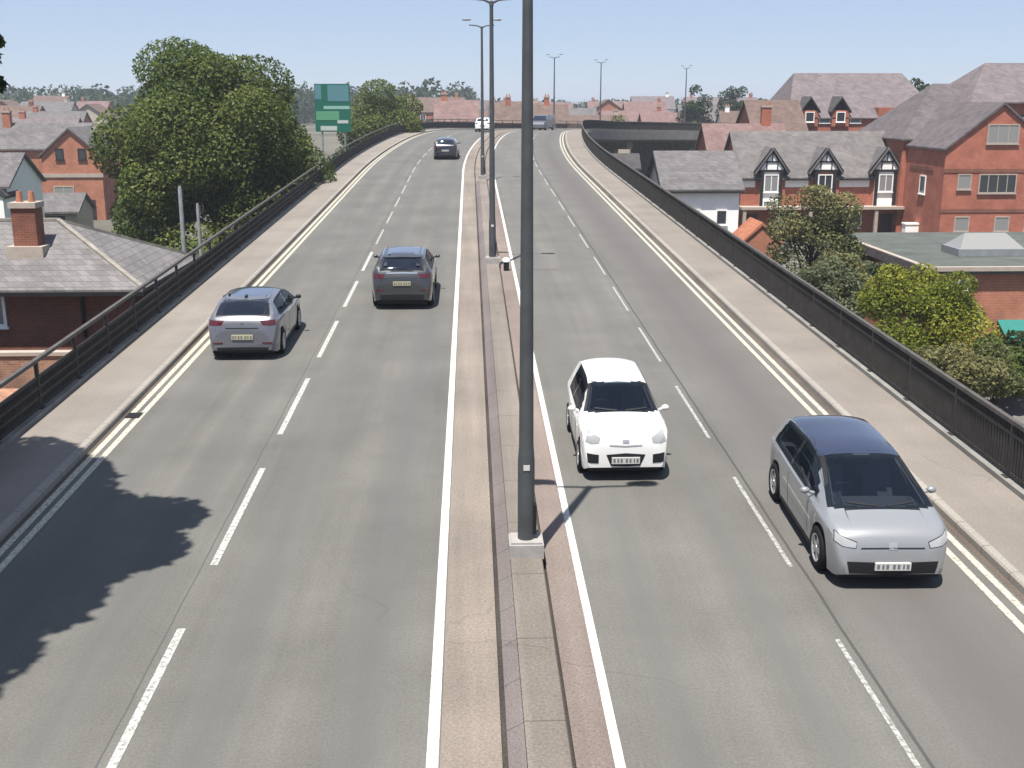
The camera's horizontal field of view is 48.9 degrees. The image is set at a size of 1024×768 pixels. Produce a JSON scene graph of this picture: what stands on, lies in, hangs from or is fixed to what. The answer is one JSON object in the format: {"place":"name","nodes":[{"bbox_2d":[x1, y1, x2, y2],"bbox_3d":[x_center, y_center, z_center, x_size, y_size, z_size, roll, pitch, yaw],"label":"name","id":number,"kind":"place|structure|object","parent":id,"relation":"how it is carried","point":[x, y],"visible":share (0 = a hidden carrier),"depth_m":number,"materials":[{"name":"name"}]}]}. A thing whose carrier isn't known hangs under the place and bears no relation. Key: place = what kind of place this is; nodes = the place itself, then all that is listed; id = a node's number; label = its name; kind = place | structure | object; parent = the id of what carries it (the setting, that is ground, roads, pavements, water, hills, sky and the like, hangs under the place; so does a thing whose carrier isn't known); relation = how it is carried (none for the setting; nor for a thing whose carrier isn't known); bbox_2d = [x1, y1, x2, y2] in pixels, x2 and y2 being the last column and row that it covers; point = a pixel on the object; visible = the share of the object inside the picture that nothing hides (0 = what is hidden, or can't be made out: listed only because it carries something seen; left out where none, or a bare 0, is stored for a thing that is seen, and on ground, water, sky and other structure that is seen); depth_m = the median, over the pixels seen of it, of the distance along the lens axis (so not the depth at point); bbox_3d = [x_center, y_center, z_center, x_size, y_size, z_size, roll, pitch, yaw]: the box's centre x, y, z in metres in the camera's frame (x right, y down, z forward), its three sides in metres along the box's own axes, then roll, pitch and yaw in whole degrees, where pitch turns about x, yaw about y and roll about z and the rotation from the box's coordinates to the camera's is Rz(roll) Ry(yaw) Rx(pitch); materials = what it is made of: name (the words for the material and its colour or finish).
{"place":"outdoors","nodes":[
{"label":"outdoors","id":0,"kind":"place"},
{"bbox_2d":[0,128,464,523],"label":"pavement","id":1,"kind":"structure","parent":0,"point":[34,456],"depth_m":26.71,"materials":[{"name":"concrete"}]},
{"bbox_2d":[25,101,830,252],"bbox_3d":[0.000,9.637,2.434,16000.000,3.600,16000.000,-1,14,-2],"label":"ground","id":2,"kind":"structure","parent":0,"point":[332,144],"depth_m":237.14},
{"bbox_2d":[0,34,8,93],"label":"broadleaf tree","id":3,"kind":"object","parent":2,"relation":"on","point":[3,84],"visible":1,"depth_m":13.29,"materials":[{"name":"green plant"}]},
{"bbox_2d":[0,99,45,116],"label":"house","id":4,"kind":"structure","parent":2,"relation":"on","point":[14,109],"depth_m":227.01,"materials":[{"name":"tile"}]},
{"bbox_2d":[0,152,46,217],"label":"house","id":5,"kind":"structure","parent":2,"relation":"on","point":[21,172],"depth_m":85.94,"materials":[{"name":"grey paint"}]},
{"bbox_2d":[0,350,70,388],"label":"garden wall","id":6,"kind":"structure","parent":2,"relation":"on","point":[11,361],"depth_m":33.25,"materials":[{"name":"red brick"}]},
{"bbox_2d":[12,109,82,122],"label":"house","id":7,"kind":"structure","parent":2,"relation":"on","point":[22,118],"depth_m":165.49,"materials":[{"name":"red brick"}]},
{"bbox_2d":[20,96,78,110],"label":"house","id":8,"kind":"structure","parent":2,"relation":"on","point":[65,105],"depth_m":278.61,"materials":[{"name":"grey stone"}]},
{"bbox_2d":[32,91,71,101],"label":"house","id":9,"kind":"structure","parent":2,"relation":"on","point":[49,98],"depth_m":323.76,"materials":[{"name":"brown tile"}]},
{"bbox_2d":[26,104,92,122],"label":"house","id":10,"kind":"structure","parent":2,"relation":"on","point":[84,116],"depth_m":205.60,"materials":[{"name":"tile"}]},
{"bbox_2d":[0,107,127,219],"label":"brick house","id":11,"kind":"structure","parent":2,"relation":"on","point":[57,154],"depth_m":112.31,"materials":[{"name":"red brick"}]},
{"bbox_2d":[53,186,73,192],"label":"window","id":12,"kind":"structure","parent":11,"relation":"in","point":[57,189],"depth_m":112.05,"materials":[{"name":"grey glass"}]},
{"bbox_2d":[43,193,96,226],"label":"garage","id":13,"kind":"structure","parent":2,"relation":"on","point":[75,207],"depth_m":95.76,"materials":[{"name":"grey stone"}]},
{"bbox_2d":[76,97,114,112],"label":"house","id":14,"kind":"structure","parent":2,"relation":"on","point":[105,104],"depth_m":331.02,"materials":[{"name":"red brick"}]},
{"bbox_2d":[77,104,119,127],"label":"house","id":15,"kind":"structure","parent":2,"relation":"on","point":[94,111],"depth_m":226.08,"materials":[{"name":"grey tile"}]},
{"bbox_2d":[0,191,199,349],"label":"bungalow","id":16,"kind":"object","parent":2,"relation":"on","point":[60,278],"visible":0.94,"depth_m":36.88,"materials":[{"name":"tile"}]},
{"bbox_2d":[0,297,9,329],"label":"window","id":17,"kind":"structure","parent":16,"relation":"in","point":[3,314],"depth_m":36.53,"materials":[{"name":"white"}]},
{"bbox_2d":[87,36,336,254],"bbox_3d":[-17.214,-12.055,64.778,13.569,15.419,13.630,-1,14,-2],"label":"broadleaf tree","id":18,"kind":"object","parent":2,"relation":"on","point":[211,131],"visible":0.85,"depth_m":61.85,"materials":[{"name":"green plant"}]},
{"bbox_2d":[314,84,350,157],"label":"road sign","id":19,"kind":"object","parent":2,"relation":"on","point":[332,108],"visible":0.7,"depth_m":89.37,"materials":[{"name":"teal"}]},
{"bbox_2d":[335,78,424,155],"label":"broadleaf tree","id":20,"kind":"object","parent":2,"relation":"on","point":[374,116],"visible":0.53,"depth_m":116.24,"materials":[{"name":"green plant"}]},
{"bbox_2d":[0,77,766,124],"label":"distant woodland","id":21,"kind":"object","parent":2,"relation":"on","point":[304,98],"visible":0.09,"depth_m":396.96,"materials":[{"name":"green plant"}]},
{"bbox_2d":[412,92,464,121],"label":"house","id":22,"kind":"structure","parent":2,"relation":"on","point":[428,108],"depth_m":279.58,"materials":[{"name":"tile"}]},
{"bbox_2d":[434,91,478,122],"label":"brick house","id":23,"kind":"structure","parent":2,"relation":"on","point":[444,108],"depth_m":155.25,"materials":[{"name":"red tile"}]},
{"bbox_2d":[488,94,569,127],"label":"brick house","id":24,"kind":"structure","parent":2,"relation":"on","point":[507,110],"depth_m":173.66,"materials":[{"name":"brown tile"}]},
{"bbox_2d":[549,102,596,114],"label":"house","id":25,"kind":"structure","parent":2,"relation":"on","point":[582,111],"depth_m":235.39,"materials":[{"name":"tile"}]},
{"bbox_2d":[569,108,628,152],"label":"house","id":26,"kind":"structure","parent":2,"relation":"on","point":[573,118],"depth_m":200.70,"materials":[{"name":"brown tile"}]},
{"bbox_2d":[585,97,625,107],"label":"house","id":27,"kind":"structure","parent":2,"relation":"on","point":[591,104],"depth_m":340.39,"materials":[{"name":"orange brick"}]},
{"bbox_2d":[593,99,624,114],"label":"house","id":28,"kind":"structure","parent":2,"relation":"on","point":[608,105],"depth_m":274.06,"materials":[{"name":"orange brick"}]},
{"bbox_2d":[596,142,632,152],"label":"bridge pier","id":29,"kind":"structure","parent":2,"relation":"on","point":[612,147],"depth_m":148.73,"materials":[{"name":"concrete"}]},
{"bbox_2d":[611,153,640,170],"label":"brick shed","id":30,"kind":"structure","parent":2,"relation":"on","point":[632,160],"depth_m":117.20,"materials":[{"name":"tile"}]},
{"bbox_2d":[598,104,669,121],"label":"house","id":31,"kind":"structure","parent":2,"relation":"on","point":[633,116],"depth_m":230.63,"materials":[{"name":"tile"}]},
{"bbox_2d":[622,97,666,110],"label":"house","id":32,"kind":"structure","parent":2,"relation":"on","point":[639,106],"depth_m":284.18,"materials":[{"name":"red brick"}]},
{"bbox_2d":[630,92,675,112],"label":"house","id":33,"kind":"structure","parent":2,"relation":"on","point":[670,102],"depth_m":330.99,"materials":[{"name":"stone"}]},
{"bbox_2d":[630,142,695,174],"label":"bridge pier","id":34,"kind":"structure","parent":2,"relation":"on","point":[644,150],"depth_m":167.60,"materials":[{"name":"concrete"}]},
{"bbox_2d":[475,131,698,177],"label":"flyover deck","id":35,"kind":"structure","parent":34,"relation":"on","point":[604,136],"depth_m":148.17,"materials":[{"name":"concrete"}]},
{"bbox_2d":[0,130,498,767],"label":"carriageway","id":36,"kind":"structure","parent":35,"relation":"on","point":[302,612],"depth_m":17.05,"materials":[{"name":"asphalt"}]},
{"bbox_2d":[0,130,441,547],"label":"gutter","id":37,"kind":"object","parent":36,"relation":"on","point":[46,497],"visible":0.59,"depth_m":23.05,"materials":[{"name":"concrete"}]},
{"bbox_2d":[0,130,442,555],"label":"yellow marking","id":38,"kind":"object","parent":36,"relation":"on","point":[41,508],"visible":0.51,"depth_m":22.54,"materials":[{"name":"paint"}]},
{"bbox_2d":[0,130,444,571],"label":"yellow marking","id":39,"kind":"object","parent":36,"relation":"on","point":[6,561],"visible":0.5,"depth_m":21.78,"materials":[{"name":"paint"}]},
{"bbox_2d":[106,252,372,767],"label":"lane marking","id":40,"kind":"object","parent":36,"relation":"on","point":[119,751],"visible":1,"depth_m":14.60,"materials":[{"name":"white paint"}]},
{"bbox_2d":[209,286,300,353],"bbox_3d":[-6.695,-1.866,29.615,2.099,1.485,4.279,-1,16,-2],"label":"hatchback car","id":41,"kind":"object","parent":36,"relation":"on","point":[258,319],"visible":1,"depth_m":27.79,"materials":[{"name":"silver metal"}]},
{"bbox_2d":[372,246,439,304],"bbox_3d":[-3.331,-3.554,35.320,2.137,1.588,4.382,-1,16,-2],"label":"suv car","id":42,"kind":"object","parent":36,"relation":"on","point":[404,274],"visible":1,"depth_m":33.34,"materials":[{"name":"grey paint"}]},
{"bbox_2d":[434,137,460,158],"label":"hatchback car","id":43,"kind":"object","parent":36,"relation":"on","point":[446,146],"visible":1,"depth_m":83.83,"materials":[{"name":"black paint"}]},
{"bbox_2d":[426,138,479,767],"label":"edge marking","id":44,"kind":"object","parent":36,"relation":"on","point":[432,756],"visible":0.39,"depth_m":16.58,"materials":[{"name":"white paint"}]},
{"bbox_2d":[475,117,494,131],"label":"hatchback car","id":45,"kind":"object","parent":36,"relation":"on","point":[478,124],"visible":0.61,"depth_m":121.97,"materials":[{"name":"white paint"}]},
{"bbox_2d":[0,129,613,541],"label":"kerb","id":46,"kind":"structure","parent":35,"relation":"on","point":[10,523],"depth_m":23.85,"materials":[{"name":"concrete"}]},
{"bbox_2d":[0,119,705,451],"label":"parapet","id":47,"kind":"structure","parent":35,"relation":"on","point":[30,403],"depth_m":30.49,"materials":[{"name":"concrete"}]},
{"bbox_2d":[440,130,504,767],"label":"central reserve","id":48,"kind":"structure","parent":35,"relation":"on","point":[471,731],"depth_m":16.48,"materials":[{"name":"concrete"}]},
{"bbox_2d":[474,147,507,767],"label":"reserve gap","id":49,"kind":"object","parent":35,"relation":"on","point":[502,699],"visible":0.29,"depth_m":16.53,"materials":[{"name":"concrete"}]},
{"bbox_2d":[475,130,510,180],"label":"central reserve","id":50,"kind":"structure","parent":35,"relation":"on","point":[478,163],"depth_m":86.43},
{"bbox_2d":[462,18,501,178],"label":"street lamp","id":51,"kind":"object","parent":50,"relation":"on","point":[482,176],"visible":0.96,"depth_m":67.52,"materials":[{"name":"grey metal"}]},
{"bbox_2d":[476,180,526,767],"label":"reserve kerb","id":52,"kind":"structure","parent":35,"relation":"on","point":[516,747],"depth_m":16.12,"materials":[{"name":"concrete"}]},
{"bbox_2d":[479,180,572,767],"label":"reserve plinth","id":53,"kind":"structure","parent":35,"relation":"on","point":[547,743],"depth_m":14.90,"materials":[{"name":"concrete"}]},
{"bbox_2d":[479,0,503,263],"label":"street lamp","id":54,"kind":"object","parent":53,"relation":"on","point":[492,258],"visible":1,"depth_m":39.08,"materials":[{"name":"grey metal"}]},
{"bbox_2d":[508,0,543,559],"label":"street lamp","id":55,"kind":"object","parent":53,"relation":"on","point":[525,540],"visible":1,"depth_m":15.65,"materials":[{"name":"metal"}]},
{"bbox_2d":[485,148,575,767],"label":"reserve gap","id":56,"kind":"object","parent":35,"relation":"on","point":[564,700],"visible":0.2,"depth_m":14.70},
{"bbox_2d":[485,130,614,767],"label":"central reserve","id":57,"kind":"structure","parent":35,"relation":"on","point":[592,748],"depth_m":15.47,"materials":[{"name":"concrete"}]},
{"bbox_2d":[495,130,1023,767],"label":"carriageway","id":58,"kind":"structure","parent":35,"relation":"on","point":[721,626],"depth_m":15.90,"materials":[{"name":"asphalt"}]},
{"bbox_2d":[533,115,555,129],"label":"delivery van","id":59,"kind":"object","parent":58,"relation":"on","point":[544,122],"visible":0.8,"depth_m":136.96,"materials":[{"name":"silver metal"}]},
{"bbox_2d":[495,130,625,767],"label":"edge marking","id":60,"kind":"object","parent":58,"relation":"on","point":[617,752],"visible":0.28,"depth_m":16.01,"materials":[{"name":"white paint"}]},
{"bbox_2d":[566,358,668,470],"bbox_3d":[1.929,0.522,21.287,1.867,1.515,3.514,-1,16,-2],"label":"hatchback car","id":61,"kind":"object","parent":58,"relation":"on","point":[615,421],"visible":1,"depth_m":20.20,"materials":[{"name":"white paint"}]},
{"bbox_2d":[533,130,921,767],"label":"lane marking","id":62,"kind":"object","parent":58,"relation":"on","point":[908,751],"visible":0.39,"depth_m":16.69,"materials":[{"name":"paint"}]},
{"bbox_2d":[560,131,1023,632],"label":"yellow marking","id":63,"kind":"object","parent":58,"relation":"on","point":[1002,607],"visible":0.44,"depth_m":25.57,"materials":[{"name":"paint"}]},
{"bbox_2d":[562,132,1023,613],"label":"yellow marking","id":64,"kind":"object","parent":58,"relation":"on","point":[991,578],"visible":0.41,"depth_m":26.21,"materials":[{"name":"paint"}]},
{"bbox_2d":[564,132,1023,602],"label":"gutter","id":65,"kind":"object","parent":58,"relation":"on","point":[988,564],"visible":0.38,"depth_m":25.81,"materials":[{"name":"concrete"}]},
{"bbox_2d":[769,415,947,576],"bbox_3d":[5.274,1.616,17.523,2.035,1.500,4.144,0,16,0],"label":"hatchback car","id":66,"kind":"object","parent":58,"relation":"on","point":[848,492],"visible":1,"depth_m":16.65,"materials":[{"name":"silver metal"}]},
{"bbox_2d":[565,129,1023,594],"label":"kerb","id":67,"kind":"structure","parent":35,"relation":"on","point":[1000,563],"depth_m":24.75,"materials":[{"name":"stone"}]},
{"bbox_2d":[581,120,1023,500],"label":"parapet","id":68,"kind":"structure","parent":35,"relation":"on","point":[985,434],"depth_m":26.81,"materials":[{"name":"concrete"}]},
{"bbox_2d":[637,107,712,122],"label":"house","id":69,"kind":"structure","parent":2,"relation":"on","point":[658,117],"depth_m":202.74,"materials":[{"name":"tile"}]},
{"bbox_2d":[645,150,744,232],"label":"cottage","id":70,"kind":"structure","parent":2,"relation":"on","point":[710,184],"depth_m":89.28,"materials":[{"name":"grey stone"}]},
{"bbox_2d":[716,210,727,225],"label":"window","id":71,"kind":"structure","parent":70,"relation":"in","point":[721,215],"depth_m":89.10,"materials":[{"name":"white"}]},
{"bbox_2d":[675,84,715,126],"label":"distant tree","id":72,"kind":"object","parent":2,"relation":"on","point":[693,109],"visible":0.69,"depth_m":198.84,"materials":[{"name":"green plant"}]},
{"bbox_2d":[676,99,720,121],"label":"house","id":73,"kind":"structure","parent":2,"relation":"on","point":[679,108],"depth_m":235.89,"materials":[{"name":"grey brick"}]},
{"bbox_2d":[715,104,739,122],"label":"house","id":74,"kind":"structure","parent":2,"relation":"on","point":[727,115],"depth_m":207.78,"materials":[{"name":"brown tile"}]},
{"bbox_2d":[715,85,747,116],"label":"distant tree","id":75,"kind":"object","parent":2,"relation":"on","point":[732,95],"visible":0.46,"depth_m":220.66,"materials":[{"name":"green plant"}]},
{"bbox_2d":[694,102,785,150],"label":"brick house","id":76,"kind":"structure","parent":2,"relation":"on","point":[712,136],"depth_m":106.15,"materials":[{"name":"red tile"}]},
{"bbox_2d":[736,100,808,130],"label":"brick house","id":77,"kind":"structure","parent":2,"relation":"on","point":[789,114],"depth_m":120.04,"materials":[{"name":"brown tile"}]},
{"bbox_2d":[724,131,904,238],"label":"terrace house","id":78,"kind":"structure","parent":2,"relation":"on","point":[864,165],"depth_m":97.02,"materials":[{"name":"red brick"}]},
{"bbox_2d":[763,174,778,192],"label":"window","id":79,"kind":"structure","parent":78,"relation":"in","point":[771,181],"depth_m":96.19,"materials":[{"name":"white"}]},
{"bbox_2d":[818,174,832,192],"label":"window","id":80,"kind":"structure","parent":78,"relation":"in","point":[825,179],"depth_m":96.29,"materials":[{"name":"white"}]},
{"bbox_2d":[877,174,893,192],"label":"window","id":81,"kind":"structure","parent":78,"relation":"in","point":[885,182],"depth_m":96.55,"materials":[{"name":"white"}]},
{"bbox_2d":[878,214,892,231],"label":"door","id":82,"kind":"structure","parent":78,"relation":"in","point":[885,220],"depth_m":97.76,"materials":[{"name":"black"}]},
{"bbox_2d":[770,73,918,130],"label":"apartment block","id":83,"kind":"structure","parent":2,"relation":"on","point":[843,101],"depth_m":125.66,"materials":[{"name":"red brick"}]},
{"bbox_2d":[901,222,918,231],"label":"white kiosk","id":84,"kind":"object","parent":2,"relation":"on","point":[910,226],"visible":0.43,"depth_m":93.07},
{"bbox_2d":[858,63,1023,231],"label":"brick block","id":85,"kind":"structure","parent":2,"relation":"on","point":[956,146],"depth_m":89.47,"materials":[{"name":"brick"}]},
{"bbox_2d":[953,216,969,231],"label":"window","id":86,"kind":"structure","parent":85,"relation":"in","point":[961,223],"depth_m":88.92,"materials":[{"name":"glass"}]},
{"bbox_2d":[956,174,971,190],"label":"window","id":87,"kind":"structure","parent":85,"relation":"in","point":[964,181],"depth_m":88.12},
{"bbox_2d":[977,174,1017,193],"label":"window","id":88,"kind":"structure","parent":85,"relation":"in","point":[988,183],"depth_m":88.25,"materials":[{"name":"glass"}]},
{"bbox_2d":[993,216,1009,231],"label":"window","id":89,"kind":"structure","parent":85,"relation":"in","point":[1001,223],"depth_m":89.05,"materials":[{"name":"glass"}]},
{"bbox_2d":[986,124,1019,144],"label":"window","id":90,"kind":"structure","parent":85,"relation":"in","point":[997,134],"depth_m":87.33,"materials":[{"name":"glass"}]},
{"bbox_2d":[0,0,1023,100],"label":"sky","id":91,"kind":"structure","parent":0,"point":[755,45],"materials":[{"name":"blue"}]},
{"bbox_2d":[567,129,1023,574],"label":"pavement","id":92,"kind":"structure","parent":0,"point":[983,503],"depth_m":24.47,"materials":[{"name":"concrete"}]},
{"bbox_2d":[781,252,1023,423],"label":"yard","id":93,"kind":"structure","parent":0,"point":[1012,405],"depth_m":44.80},
{"bbox_2d":[733,217,782,260],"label":"brick hut","id":94,"kind":"object","parent":93,"relation":"on","point":[751,231],"visible":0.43,"depth_m":67.10,"materials":[{"name":"orange tile"}]},
{"bbox_2d":[765,184,870,275],"bbox_3d":[16.197,-7.075,61.029,5.822,7.536,5.133,-7,16,-25],"label":"tree","id":95,"kind":"object","parent":93,"relation":"on","point":[831,225],"visible":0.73,"depth_m":60.02,"materials":[{"name":"green plant"}]},
{"bbox_2d":[795,255,869,317],"bbox_3d":[14.268,-3.436,52.071,4.582,4.883,4.488,-1,14,-2],"label":"shrub","id":96,"kind":"object","parent":93,"relation":"on","point":[852,282],"visible":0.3,"depth_m":51.23,"materials":[{"name":"green plant"}]},
{"bbox_2d":[806,250,872,318],"bbox_3d":[15.260,-3.887,53.737,3.775,4.939,4.924,10,17,35],"label":"shrub","id":97,"kind":"object","parent":93,"relation":"on","point":[854,262],"visible":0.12,"depth_m":53.21,"materials":[{"name":"green plant"}]},
{"bbox_2d":[855,260,891,311],"bbox_3d":[17.609,-4.255,56.963,3.848,4.078,3.126,5,15,18],"label":"shrub","id":98,"kind":"object","parent":93,"relation":"on","point":[872,268],"visible":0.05,"depth_m":56.25,"materials":[{"name":"green plant"}]},
{"bbox_2d":[856,262,1003,361],"bbox_3d":[16.838,-2.275,46.687,5.840,5.278,5.644,-1,14,-2],"label":"shrub","id":99,"kind":"object","parent":93,"relation":"on","point":[945,311],"visible":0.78,"depth_m":45.61,"materials":[{"name":"green plant"}]},
{"bbox_2d":[838,232,1023,353],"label":"flat roof building","id":100,"kind":"structure","parent":93,"relation":"on","point":[992,263],"depth_m":56.35,"materials":[{"name":"red brick"}]},
{"bbox_2d":[913,342,1023,396],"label":"shrub","id":101,"kind":"object","parent":93,"relation":"on","point":[979,373],"visible":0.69,"depth_m":39.67,"materials":[{"name":"green plant"}]},
{"bbox_2d":[972,333,1023,404],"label":"shrub","id":102,"kind":"object","parent":93,"relation":"on","point":[1018,361],"visible":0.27,"depth_m":42.90,"materials":[{"name":"green plant"}]},
{"bbox_2d":[992,329,1023,396],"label":"shrub","id":103,"kind":"object","parent":93,"relation":"on","point":[1013,342],"visible":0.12,"depth_m":45.16,"materials":[{"name":"green plant"}]},
{"label":"street","id":104,"kind":"structure","parent":0,"visible":0},
{"bbox_2d":[178,186,186,251],"bbox_3d":[-14.426,-4.664,49.880,0.209,8.100,0.220,-1,14,-2],"label":"post","id":105,"kind":"object","parent":104,"relation":"on","point":[182,224],"visible":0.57,"depth_m":49.17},
{"bbox_2d":[196,203,202,255],"bbox_3d":[-14.536,-4.913,52.909,0.171,7.100,0.180,-1,14,-2],"label":"post","id":106,"kind":"object","parent":104,"relation":"on","point":[198,227],"visible":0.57,"depth_m":52.27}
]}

